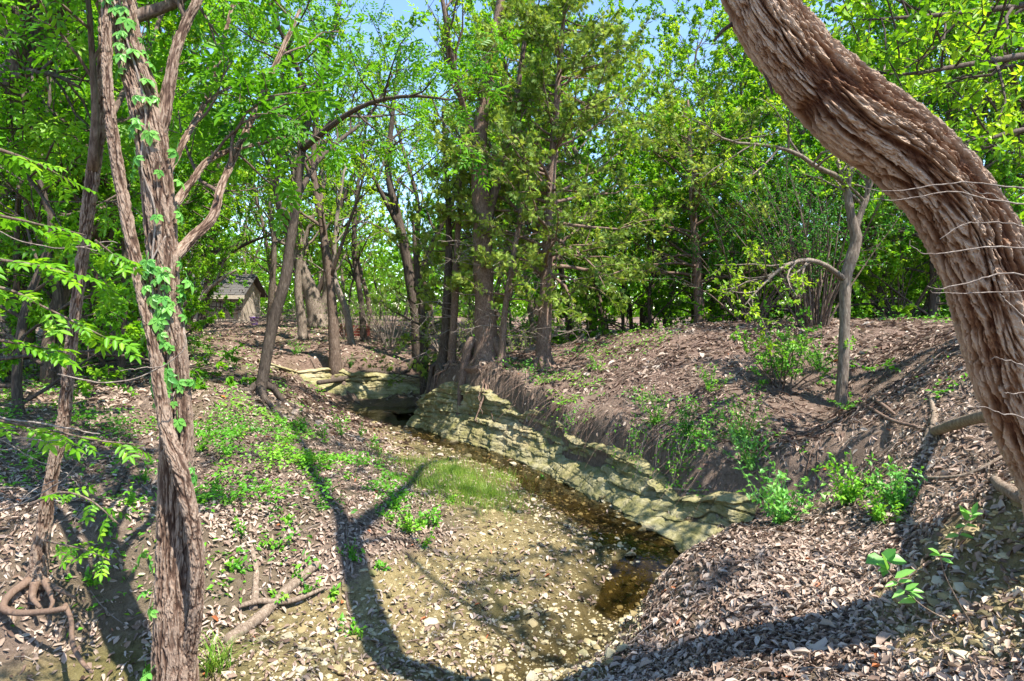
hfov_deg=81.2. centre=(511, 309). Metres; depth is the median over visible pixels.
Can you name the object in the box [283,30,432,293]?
woodland oak
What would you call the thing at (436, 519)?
seedling
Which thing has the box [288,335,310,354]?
leafy shrub
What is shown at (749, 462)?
leafy shrub
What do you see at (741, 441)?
hanging plant
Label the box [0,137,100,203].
ash bough
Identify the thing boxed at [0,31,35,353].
woodland elm
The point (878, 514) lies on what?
leafy shrub
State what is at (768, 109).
woodland elm
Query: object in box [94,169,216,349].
understory elm
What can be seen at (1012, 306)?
bare twigs
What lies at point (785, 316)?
woodland ash
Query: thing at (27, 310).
understory tree
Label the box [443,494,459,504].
seedling
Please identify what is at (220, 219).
woodland ash
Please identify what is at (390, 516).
seedling
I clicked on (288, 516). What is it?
seedling
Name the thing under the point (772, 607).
stick
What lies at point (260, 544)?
seedling
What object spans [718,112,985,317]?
understory tree
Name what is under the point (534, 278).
understory elm
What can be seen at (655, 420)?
leafy shrub
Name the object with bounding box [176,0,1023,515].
leaning tree
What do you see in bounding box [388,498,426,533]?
seedling
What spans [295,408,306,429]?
seedling
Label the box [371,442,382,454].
seedling
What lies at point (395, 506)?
seedling
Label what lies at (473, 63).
woodland ash
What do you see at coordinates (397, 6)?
sky
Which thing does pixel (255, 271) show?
understory tree
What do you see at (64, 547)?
ash bough
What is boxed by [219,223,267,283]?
understory elm
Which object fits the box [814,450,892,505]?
leafy shrub
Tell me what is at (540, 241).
woodland elm
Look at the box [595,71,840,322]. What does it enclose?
drooping cedar
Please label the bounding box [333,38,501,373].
knotted tree
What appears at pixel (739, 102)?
understory tree
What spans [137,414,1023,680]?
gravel
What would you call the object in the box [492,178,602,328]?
understory tree
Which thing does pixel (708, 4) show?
woodland oak
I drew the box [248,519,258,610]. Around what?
stick
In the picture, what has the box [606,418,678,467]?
hanging plant
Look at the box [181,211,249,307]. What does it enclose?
understory tree
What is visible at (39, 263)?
ash bough
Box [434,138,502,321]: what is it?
woodland oak
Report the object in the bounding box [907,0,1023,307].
understory tree
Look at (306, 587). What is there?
seedling
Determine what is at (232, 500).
seedling
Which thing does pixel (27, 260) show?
understory tree
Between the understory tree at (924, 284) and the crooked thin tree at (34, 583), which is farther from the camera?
the understory tree at (924, 284)
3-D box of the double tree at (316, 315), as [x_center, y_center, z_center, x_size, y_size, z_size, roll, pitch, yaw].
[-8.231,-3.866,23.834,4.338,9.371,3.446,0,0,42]
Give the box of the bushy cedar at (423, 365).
[362,200,472,412]
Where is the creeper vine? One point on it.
(158, 321)
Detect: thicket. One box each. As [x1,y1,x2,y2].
[311,283,376,337]
[340,268,410,346]
[399,286,474,359]
[497,315,575,351]
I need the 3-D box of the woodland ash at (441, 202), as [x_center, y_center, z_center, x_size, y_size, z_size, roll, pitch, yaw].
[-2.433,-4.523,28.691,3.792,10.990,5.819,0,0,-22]
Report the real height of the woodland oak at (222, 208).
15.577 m
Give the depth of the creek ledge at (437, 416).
8.89 m
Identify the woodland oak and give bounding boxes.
[142,82,263,273]
[216,175,300,279]
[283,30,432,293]
[433,0,621,335]
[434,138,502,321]
[602,0,798,329]
[662,29,837,313]
[709,105,784,318]
[824,0,1023,179]
[827,0,1021,242]
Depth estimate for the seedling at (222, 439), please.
7.25 m
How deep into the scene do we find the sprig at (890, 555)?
3.47 m
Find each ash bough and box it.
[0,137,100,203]
[0,212,99,255]
[0,257,104,292]
[0,286,142,364]
[0,338,81,373]
[0,419,151,464]
[28,484,130,543]
[44,539,116,582]
[93,239,145,277]
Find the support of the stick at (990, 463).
on the ground at (384, 408)
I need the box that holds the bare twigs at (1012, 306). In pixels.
[866,180,1023,418]
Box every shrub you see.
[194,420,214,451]
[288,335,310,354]
[582,351,614,370]
[623,160,863,321]
[631,385,679,425]
[658,395,711,437]
[678,122,914,326]
[695,363,733,391]
[697,409,788,476]
[700,384,774,438]
[729,298,900,391]
[734,452,840,524]
[789,323,876,371]
[814,192,942,317]
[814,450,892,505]
[827,391,862,409]
[857,484,907,524]
[858,458,927,509]
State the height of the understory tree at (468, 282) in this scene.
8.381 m
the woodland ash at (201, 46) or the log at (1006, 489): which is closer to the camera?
the log at (1006, 489)
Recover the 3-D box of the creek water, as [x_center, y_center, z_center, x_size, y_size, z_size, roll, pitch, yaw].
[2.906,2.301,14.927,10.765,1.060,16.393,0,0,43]
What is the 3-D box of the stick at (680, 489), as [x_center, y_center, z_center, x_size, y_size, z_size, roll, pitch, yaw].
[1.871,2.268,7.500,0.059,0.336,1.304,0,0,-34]
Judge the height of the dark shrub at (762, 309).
3.746 m
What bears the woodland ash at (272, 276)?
on the ground at (384, 408)
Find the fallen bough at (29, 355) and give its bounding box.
[0,346,111,360]
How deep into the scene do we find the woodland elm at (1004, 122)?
15.42 m
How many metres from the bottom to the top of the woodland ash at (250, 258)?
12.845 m
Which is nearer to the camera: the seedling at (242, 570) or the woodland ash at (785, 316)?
the seedling at (242, 570)
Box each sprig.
[866,549,906,590]
[877,553,945,619]
[928,548,974,629]
[945,502,982,555]
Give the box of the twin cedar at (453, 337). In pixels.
[407,146,503,388]
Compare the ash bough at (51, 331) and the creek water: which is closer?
the ash bough at (51, 331)
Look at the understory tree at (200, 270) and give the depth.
13.00 m
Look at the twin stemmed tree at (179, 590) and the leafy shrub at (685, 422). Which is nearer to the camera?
the twin stemmed tree at (179, 590)
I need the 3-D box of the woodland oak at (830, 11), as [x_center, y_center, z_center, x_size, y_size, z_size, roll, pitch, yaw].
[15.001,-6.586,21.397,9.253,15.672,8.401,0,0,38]
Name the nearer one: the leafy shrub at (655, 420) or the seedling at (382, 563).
the seedling at (382, 563)
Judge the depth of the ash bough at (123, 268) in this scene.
3.37 m
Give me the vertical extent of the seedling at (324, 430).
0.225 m
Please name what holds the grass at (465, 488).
on the ground at (384, 408)
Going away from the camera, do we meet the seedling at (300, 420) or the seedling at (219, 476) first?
the seedling at (219, 476)
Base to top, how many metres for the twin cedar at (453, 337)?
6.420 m
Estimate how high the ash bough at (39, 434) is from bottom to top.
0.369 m
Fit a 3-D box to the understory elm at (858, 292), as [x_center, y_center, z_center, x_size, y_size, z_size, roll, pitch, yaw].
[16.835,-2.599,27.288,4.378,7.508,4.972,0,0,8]
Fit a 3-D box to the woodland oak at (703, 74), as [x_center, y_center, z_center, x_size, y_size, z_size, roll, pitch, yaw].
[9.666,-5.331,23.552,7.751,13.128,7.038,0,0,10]
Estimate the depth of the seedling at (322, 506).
5.89 m
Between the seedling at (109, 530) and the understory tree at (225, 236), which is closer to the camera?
the seedling at (109, 530)
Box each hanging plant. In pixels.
[557,402,594,434]
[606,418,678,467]
[633,429,693,488]
[713,435,769,446]
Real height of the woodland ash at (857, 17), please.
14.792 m
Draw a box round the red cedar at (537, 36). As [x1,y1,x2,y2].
[420,0,683,371]
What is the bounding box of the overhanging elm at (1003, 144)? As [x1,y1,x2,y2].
[815,0,1023,225]
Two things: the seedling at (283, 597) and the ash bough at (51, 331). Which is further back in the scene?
the seedling at (283, 597)
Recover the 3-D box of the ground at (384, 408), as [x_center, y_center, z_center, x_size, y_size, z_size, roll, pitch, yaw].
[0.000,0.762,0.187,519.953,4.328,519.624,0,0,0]
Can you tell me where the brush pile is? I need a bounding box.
[216,291,367,326]
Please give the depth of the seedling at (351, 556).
5.41 m
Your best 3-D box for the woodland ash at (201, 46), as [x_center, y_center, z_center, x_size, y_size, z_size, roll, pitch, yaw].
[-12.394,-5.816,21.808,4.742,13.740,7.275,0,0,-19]
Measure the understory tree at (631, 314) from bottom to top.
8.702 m
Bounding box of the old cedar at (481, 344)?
[421,0,581,442]
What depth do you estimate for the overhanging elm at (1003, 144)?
5.08 m
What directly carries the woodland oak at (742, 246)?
on the ground at (384, 408)
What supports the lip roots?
on the ground at (384, 408)
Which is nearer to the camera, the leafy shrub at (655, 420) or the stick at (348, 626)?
the stick at (348, 626)
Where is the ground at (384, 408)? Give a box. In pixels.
[0,310,1023,680]
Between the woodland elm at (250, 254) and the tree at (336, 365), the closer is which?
the tree at (336, 365)
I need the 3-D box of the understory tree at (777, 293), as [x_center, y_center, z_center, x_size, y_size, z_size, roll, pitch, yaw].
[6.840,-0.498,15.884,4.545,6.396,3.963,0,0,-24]
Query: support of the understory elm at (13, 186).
on the ground at (384, 408)
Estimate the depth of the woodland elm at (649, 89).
17.26 m
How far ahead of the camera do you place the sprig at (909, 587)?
2.90 m
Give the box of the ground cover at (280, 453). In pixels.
[0,307,967,637]
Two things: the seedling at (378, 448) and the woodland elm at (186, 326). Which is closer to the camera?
the seedling at (378, 448)
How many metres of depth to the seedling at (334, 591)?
5.03 m
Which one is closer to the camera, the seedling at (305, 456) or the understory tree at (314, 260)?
the seedling at (305, 456)
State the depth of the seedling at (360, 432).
10.40 m
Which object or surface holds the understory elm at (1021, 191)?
on the ground at (384, 408)
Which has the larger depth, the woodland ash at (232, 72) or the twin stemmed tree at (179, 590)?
the woodland ash at (232, 72)
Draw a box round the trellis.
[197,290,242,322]
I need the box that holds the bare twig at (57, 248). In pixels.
[0,231,116,250]
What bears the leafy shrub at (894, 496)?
on the ground at (384, 408)
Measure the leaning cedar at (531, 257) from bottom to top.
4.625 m
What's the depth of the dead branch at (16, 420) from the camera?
3.05 m
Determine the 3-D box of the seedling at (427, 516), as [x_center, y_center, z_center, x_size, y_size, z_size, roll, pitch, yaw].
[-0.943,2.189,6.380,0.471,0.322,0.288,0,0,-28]
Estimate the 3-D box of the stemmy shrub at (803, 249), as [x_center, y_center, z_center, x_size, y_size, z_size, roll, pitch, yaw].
[5.636,-1.614,10.868,3.380,3.939,3.796,0,0,-30]
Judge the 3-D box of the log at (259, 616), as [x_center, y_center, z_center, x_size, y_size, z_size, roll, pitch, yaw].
[-1.875,2.296,4.733,0.150,0.201,1.173,0,0,14]
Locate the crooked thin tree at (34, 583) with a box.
[0,0,212,673]
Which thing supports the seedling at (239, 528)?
on the ground at (384, 408)
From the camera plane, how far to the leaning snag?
21.96 m
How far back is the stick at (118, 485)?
6.00 m
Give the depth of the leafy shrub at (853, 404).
7.50 m
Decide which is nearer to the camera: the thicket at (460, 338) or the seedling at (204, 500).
the seedling at (204, 500)
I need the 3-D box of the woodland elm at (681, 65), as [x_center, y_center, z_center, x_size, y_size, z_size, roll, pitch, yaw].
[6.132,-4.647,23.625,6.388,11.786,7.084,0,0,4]
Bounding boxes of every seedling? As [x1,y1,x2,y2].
[83,566,103,589]
[97,514,118,536]
[121,482,137,508]
[132,461,153,484]
[195,482,209,504]
[211,472,227,491]
[214,488,245,505]
[219,436,234,454]
[224,554,248,572]
[228,516,248,537]
[232,556,253,573]
[234,422,247,437]
[254,532,271,547]
[267,588,288,605]
[268,536,291,551]
[272,412,286,427]
[283,514,294,522]
[291,562,310,584]
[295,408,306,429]
[296,447,320,468]
[298,576,324,598]
[302,464,320,477]
[314,424,328,437]
[316,498,327,509]
[321,454,334,470]
[327,582,340,601]
[336,426,348,434]
[336,538,365,560]
[337,612,366,639]
[338,470,351,479]
[358,422,366,437]
[365,434,378,448]
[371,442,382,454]
[374,504,394,520]
[374,559,390,570]
[379,488,410,512]
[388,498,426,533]
[403,504,440,527]
[417,526,434,548]
[431,511,441,527]
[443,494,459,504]
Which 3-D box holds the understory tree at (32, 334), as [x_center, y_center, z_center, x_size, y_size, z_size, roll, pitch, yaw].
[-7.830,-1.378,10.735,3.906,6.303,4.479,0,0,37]
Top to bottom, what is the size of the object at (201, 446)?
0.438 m
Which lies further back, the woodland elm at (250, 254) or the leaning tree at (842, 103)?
the woodland elm at (250, 254)
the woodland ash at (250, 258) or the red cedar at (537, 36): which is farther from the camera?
the woodland ash at (250, 258)
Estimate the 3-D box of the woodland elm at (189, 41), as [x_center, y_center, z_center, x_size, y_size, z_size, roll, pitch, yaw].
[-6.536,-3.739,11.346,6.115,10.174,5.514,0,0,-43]
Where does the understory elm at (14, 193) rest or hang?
on the ground at (384, 408)
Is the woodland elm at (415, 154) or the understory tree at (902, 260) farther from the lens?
the woodland elm at (415, 154)
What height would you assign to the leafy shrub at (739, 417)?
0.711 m
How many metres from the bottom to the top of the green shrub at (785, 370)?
1.349 m
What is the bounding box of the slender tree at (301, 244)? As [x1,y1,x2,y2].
[267,106,351,341]
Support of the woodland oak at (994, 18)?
on the ground at (384, 408)
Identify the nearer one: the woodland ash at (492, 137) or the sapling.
the sapling
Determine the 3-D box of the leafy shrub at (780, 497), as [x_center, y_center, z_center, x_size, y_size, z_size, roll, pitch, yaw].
[2.392,1.595,5.127,0.901,0.603,0.740,0,0,17]
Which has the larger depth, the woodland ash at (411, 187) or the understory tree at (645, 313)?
the woodland ash at (411, 187)
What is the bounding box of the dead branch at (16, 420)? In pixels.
[0,416,99,514]
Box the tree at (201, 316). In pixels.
[194,116,316,328]
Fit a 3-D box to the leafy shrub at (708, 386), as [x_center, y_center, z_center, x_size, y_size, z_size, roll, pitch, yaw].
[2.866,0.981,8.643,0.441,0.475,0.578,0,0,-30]
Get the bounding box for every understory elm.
[0,123,109,353]
[1,102,188,358]
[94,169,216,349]
[182,176,252,312]
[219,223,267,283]
[408,170,555,352]
[838,0,1023,318]
[838,197,926,310]
[869,98,1023,309]
[938,96,1023,317]
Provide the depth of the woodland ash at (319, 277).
44.81 m
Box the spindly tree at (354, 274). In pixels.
[337,88,383,343]
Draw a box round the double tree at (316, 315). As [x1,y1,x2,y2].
[244,111,358,327]
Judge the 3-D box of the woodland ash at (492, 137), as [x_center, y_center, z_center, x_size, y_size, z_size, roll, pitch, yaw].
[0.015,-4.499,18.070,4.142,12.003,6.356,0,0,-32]
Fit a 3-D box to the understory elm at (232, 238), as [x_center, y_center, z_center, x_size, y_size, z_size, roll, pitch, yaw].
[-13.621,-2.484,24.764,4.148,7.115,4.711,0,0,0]
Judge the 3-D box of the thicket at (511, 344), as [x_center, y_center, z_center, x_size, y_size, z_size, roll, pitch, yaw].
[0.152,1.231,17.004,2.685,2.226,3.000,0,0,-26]
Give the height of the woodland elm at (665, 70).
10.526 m
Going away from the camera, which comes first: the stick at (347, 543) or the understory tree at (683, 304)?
the stick at (347, 543)
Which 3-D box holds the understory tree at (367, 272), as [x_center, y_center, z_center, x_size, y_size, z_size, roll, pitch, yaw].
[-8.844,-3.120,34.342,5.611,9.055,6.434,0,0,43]
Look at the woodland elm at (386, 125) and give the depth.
22.49 m
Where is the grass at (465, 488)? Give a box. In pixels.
[353,445,583,575]
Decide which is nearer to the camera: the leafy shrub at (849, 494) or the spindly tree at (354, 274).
the leafy shrub at (849, 494)
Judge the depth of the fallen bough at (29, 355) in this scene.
5.37 m
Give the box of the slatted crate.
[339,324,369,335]
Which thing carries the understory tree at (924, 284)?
on the ground at (384, 408)
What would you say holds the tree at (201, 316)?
on the ground at (384, 408)
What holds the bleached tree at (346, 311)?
on the ground at (384, 408)
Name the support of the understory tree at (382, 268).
on the ground at (384, 408)
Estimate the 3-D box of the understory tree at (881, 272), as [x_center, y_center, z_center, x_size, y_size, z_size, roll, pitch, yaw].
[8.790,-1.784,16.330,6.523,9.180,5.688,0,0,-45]
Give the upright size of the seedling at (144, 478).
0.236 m
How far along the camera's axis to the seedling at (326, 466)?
7.19 m
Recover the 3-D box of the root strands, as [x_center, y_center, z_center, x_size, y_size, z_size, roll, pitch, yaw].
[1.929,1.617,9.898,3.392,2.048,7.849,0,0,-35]
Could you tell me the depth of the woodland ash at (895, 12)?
14.14 m
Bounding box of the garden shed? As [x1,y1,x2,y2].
[183,274,267,323]
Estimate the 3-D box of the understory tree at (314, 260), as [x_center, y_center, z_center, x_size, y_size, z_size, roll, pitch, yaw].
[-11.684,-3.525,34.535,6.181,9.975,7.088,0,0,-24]
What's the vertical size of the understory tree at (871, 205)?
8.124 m
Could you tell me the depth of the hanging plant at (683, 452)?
7.26 m
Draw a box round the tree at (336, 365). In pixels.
[270,16,405,405]
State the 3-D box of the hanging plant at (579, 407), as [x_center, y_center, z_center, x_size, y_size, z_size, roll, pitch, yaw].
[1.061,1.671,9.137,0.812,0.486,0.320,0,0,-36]
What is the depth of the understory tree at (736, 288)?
25.68 m
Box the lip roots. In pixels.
[436,357,745,522]
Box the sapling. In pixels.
[674,66,931,406]
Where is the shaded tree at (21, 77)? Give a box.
[0,0,205,317]
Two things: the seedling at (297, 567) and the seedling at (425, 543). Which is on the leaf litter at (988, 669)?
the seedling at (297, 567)
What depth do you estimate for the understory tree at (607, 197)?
17.19 m
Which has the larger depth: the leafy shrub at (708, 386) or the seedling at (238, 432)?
the leafy shrub at (708, 386)
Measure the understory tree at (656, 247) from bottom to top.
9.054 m
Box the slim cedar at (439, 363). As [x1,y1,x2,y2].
[398,103,494,393]
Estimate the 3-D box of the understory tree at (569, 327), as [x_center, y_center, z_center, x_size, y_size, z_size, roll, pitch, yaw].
[1.599,-2.715,19.025,6.141,9.911,7.042,0,0,-26]
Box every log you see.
[222,559,322,645]
[990,474,1021,504]
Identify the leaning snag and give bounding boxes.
[184,247,236,324]
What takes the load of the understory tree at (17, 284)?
on the ground at (384, 408)
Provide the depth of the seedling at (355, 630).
4.69 m
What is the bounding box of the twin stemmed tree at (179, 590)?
[49,0,373,680]
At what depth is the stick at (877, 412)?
5.78 m
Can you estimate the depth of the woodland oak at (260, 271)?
47.82 m
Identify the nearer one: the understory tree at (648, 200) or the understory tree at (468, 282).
the understory tree at (648, 200)
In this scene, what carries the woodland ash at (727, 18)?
on the ground at (384, 408)
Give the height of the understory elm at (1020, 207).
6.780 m
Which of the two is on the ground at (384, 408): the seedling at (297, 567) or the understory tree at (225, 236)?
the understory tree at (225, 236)
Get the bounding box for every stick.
[112,465,129,497]
[238,586,325,607]
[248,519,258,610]
[343,498,350,615]
[345,624,369,629]
[673,487,704,491]
[770,581,779,621]
[829,529,869,566]
[862,403,920,428]
[873,395,895,414]
[900,455,1002,479]
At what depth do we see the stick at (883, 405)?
6.27 m
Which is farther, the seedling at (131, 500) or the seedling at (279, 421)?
the seedling at (279, 421)
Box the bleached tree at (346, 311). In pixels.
[296,159,361,345]
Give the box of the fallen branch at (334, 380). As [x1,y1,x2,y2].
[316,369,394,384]
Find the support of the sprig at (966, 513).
on the ground at (384, 408)
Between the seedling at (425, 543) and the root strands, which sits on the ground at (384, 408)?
the seedling at (425, 543)
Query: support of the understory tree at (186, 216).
on the ground at (384, 408)
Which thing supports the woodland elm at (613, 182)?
on the ground at (384, 408)
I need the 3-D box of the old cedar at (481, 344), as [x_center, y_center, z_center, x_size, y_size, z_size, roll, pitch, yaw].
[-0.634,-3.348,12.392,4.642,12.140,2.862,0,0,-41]
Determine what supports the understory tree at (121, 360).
on the ground at (384, 408)
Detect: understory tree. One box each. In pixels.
[0,0,255,414]
[0,0,256,389]
[0,3,168,382]
[0,37,258,349]
[0,55,242,384]
[0,77,223,377]
[8,196,55,329]
[64,87,261,358]
[115,154,263,302]
[144,157,257,309]
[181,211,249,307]
[239,218,310,316]
[253,172,367,321]
[278,230,362,319]
[306,177,404,317]
[330,206,409,320]
[381,195,442,320]
[426,205,506,324]
[461,218,533,328]
[467,71,675,344]
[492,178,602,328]
[525,158,646,333]
[535,131,706,344]
[539,117,689,334]
[563,127,745,340]
[575,131,746,327]
[584,138,785,322]
[615,90,786,328]
[629,107,867,323]
[632,43,874,321]
[681,171,791,319]
[684,0,918,324]
[699,175,849,320]
[715,118,946,319]
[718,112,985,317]
[760,0,1023,318]
[768,212,838,312]
[795,178,947,316]
[813,0,1023,318]
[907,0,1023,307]
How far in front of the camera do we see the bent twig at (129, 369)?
3.40 m
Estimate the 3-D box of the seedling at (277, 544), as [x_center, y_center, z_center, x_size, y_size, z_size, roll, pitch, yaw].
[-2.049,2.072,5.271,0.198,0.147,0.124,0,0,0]
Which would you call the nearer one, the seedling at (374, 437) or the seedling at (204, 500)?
the seedling at (204, 500)
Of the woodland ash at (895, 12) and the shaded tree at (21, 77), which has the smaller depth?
the shaded tree at (21, 77)
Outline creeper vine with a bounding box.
[100,0,197,680]
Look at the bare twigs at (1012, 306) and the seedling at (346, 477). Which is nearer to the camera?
the bare twigs at (1012, 306)
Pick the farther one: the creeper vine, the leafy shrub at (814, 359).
the leafy shrub at (814, 359)
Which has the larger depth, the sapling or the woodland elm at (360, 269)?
the woodland elm at (360, 269)
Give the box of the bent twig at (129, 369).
[57,330,186,382]
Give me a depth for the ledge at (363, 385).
16.65 m
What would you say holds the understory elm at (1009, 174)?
on the ground at (384, 408)
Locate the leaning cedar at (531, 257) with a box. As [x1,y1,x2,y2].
[451,150,566,370]
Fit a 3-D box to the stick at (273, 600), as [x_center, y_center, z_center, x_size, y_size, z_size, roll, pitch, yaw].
[-1.819,2.304,4.790,0.721,0.136,0.068,0,0,-45]
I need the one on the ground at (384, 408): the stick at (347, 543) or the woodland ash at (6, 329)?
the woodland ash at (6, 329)
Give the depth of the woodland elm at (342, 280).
40.45 m
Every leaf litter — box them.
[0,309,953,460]
[0,321,1023,680]
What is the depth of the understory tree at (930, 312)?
12.74 m
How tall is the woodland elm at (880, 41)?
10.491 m
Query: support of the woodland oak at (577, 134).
on the ground at (384, 408)
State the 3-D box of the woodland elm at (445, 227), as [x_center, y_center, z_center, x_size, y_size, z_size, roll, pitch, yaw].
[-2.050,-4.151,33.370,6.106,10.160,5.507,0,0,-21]
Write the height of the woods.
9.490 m
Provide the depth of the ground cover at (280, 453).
7.24 m
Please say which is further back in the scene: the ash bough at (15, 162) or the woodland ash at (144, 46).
the woodland ash at (144, 46)
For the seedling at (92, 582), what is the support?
on the ground at (384, 408)
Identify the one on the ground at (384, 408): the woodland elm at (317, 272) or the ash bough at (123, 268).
the woodland elm at (317, 272)
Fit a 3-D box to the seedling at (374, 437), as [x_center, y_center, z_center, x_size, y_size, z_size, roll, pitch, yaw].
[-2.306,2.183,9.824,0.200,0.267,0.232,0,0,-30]
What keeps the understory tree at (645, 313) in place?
on the ground at (384, 408)
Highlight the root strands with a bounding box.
[539,344,859,509]
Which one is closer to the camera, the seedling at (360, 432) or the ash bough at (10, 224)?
the ash bough at (10, 224)
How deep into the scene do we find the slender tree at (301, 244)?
19.90 m
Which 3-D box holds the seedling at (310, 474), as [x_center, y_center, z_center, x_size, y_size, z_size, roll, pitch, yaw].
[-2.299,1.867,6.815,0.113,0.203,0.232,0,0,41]
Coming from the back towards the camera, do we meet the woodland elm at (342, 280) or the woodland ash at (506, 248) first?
the woodland elm at (342, 280)
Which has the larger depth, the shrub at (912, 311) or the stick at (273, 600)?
the shrub at (912, 311)
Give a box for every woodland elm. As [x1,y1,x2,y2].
[0,0,282,384]
[0,0,329,375]
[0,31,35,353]
[6,22,246,353]
[138,32,243,330]
[212,99,313,321]
[277,165,373,300]
[278,87,406,321]
[285,0,471,329]
[302,139,384,319]
[393,24,518,258]
[426,155,501,278]
[439,0,673,337]
[440,0,686,335]
[451,86,593,328]
[562,144,648,312]
[573,0,784,295]
[589,30,735,324]
[639,0,835,319]
[706,0,899,315]
[786,0,1017,310]
[874,0,1023,195]
[977,11,1023,211]
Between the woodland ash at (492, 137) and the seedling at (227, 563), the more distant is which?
the woodland ash at (492, 137)
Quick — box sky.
[2,0,1023,309]
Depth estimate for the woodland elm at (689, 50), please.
20.21 m
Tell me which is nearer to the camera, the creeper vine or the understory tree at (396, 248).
the creeper vine
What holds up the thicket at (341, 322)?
on the ground at (384, 408)
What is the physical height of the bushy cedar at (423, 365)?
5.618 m
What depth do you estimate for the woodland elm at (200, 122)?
15.29 m
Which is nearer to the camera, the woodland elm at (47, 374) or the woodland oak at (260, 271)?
the woodland elm at (47, 374)
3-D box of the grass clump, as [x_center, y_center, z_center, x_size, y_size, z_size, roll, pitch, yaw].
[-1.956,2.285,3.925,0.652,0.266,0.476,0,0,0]
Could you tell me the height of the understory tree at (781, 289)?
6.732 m
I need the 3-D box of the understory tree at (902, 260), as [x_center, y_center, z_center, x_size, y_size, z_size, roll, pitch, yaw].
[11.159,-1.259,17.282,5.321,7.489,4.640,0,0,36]
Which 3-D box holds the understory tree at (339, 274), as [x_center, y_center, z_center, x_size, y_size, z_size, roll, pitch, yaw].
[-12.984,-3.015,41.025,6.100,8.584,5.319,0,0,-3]
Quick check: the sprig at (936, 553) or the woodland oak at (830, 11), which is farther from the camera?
the woodland oak at (830, 11)
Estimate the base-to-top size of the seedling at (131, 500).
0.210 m
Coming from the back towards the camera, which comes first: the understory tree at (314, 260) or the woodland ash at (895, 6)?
the understory tree at (314, 260)
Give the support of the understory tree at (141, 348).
on the ground at (384, 408)
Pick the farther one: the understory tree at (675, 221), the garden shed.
the garden shed
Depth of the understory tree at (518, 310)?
29.91 m
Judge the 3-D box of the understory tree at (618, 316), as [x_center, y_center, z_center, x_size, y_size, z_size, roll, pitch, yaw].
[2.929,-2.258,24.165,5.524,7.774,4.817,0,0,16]
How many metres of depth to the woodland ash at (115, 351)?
11.74 m
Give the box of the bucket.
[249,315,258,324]
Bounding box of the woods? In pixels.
[21,231,943,317]
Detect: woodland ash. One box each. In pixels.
[0,5,203,371]
[0,11,199,161]
[1,2,165,368]
[118,6,240,324]
[130,0,305,218]
[187,0,359,324]
[197,120,245,263]
[213,118,275,318]
[293,163,362,292]
[363,140,442,320]
[420,97,493,324]
[422,0,592,343]
[424,0,598,343]
[475,0,624,333]
[494,116,559,329]
[673,0,849,314]
[762,0,931,317]
[766,113,856,319]
[857,0,1023,317]
[880,0,1023,169]
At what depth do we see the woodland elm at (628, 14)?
19.57 m
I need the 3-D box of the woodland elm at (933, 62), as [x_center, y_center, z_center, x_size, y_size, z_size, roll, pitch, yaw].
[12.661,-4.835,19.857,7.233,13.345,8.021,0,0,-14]
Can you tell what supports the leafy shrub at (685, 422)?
on the ground at (384, 408)
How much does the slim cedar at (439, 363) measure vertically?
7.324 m
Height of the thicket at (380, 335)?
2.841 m
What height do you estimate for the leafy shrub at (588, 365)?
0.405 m
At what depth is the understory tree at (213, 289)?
22.07 m
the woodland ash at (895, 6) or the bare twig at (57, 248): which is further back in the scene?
the woodland ash at (895, 6)
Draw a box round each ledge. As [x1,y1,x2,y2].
[257,359,419,398]
[406,381,762,552]
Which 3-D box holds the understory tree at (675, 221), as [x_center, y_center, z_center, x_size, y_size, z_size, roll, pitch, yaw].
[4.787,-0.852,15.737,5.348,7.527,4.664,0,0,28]
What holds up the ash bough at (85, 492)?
attached to the crooked thin tree at (34, 583)
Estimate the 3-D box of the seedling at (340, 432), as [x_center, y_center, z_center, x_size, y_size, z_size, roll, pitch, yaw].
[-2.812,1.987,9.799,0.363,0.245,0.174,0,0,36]
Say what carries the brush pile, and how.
on the ground at (384, 408)
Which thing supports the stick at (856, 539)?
on the ground at (384, 408)
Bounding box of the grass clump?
[198,630,266,678]
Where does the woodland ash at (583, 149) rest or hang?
on the ground at (384, 408)

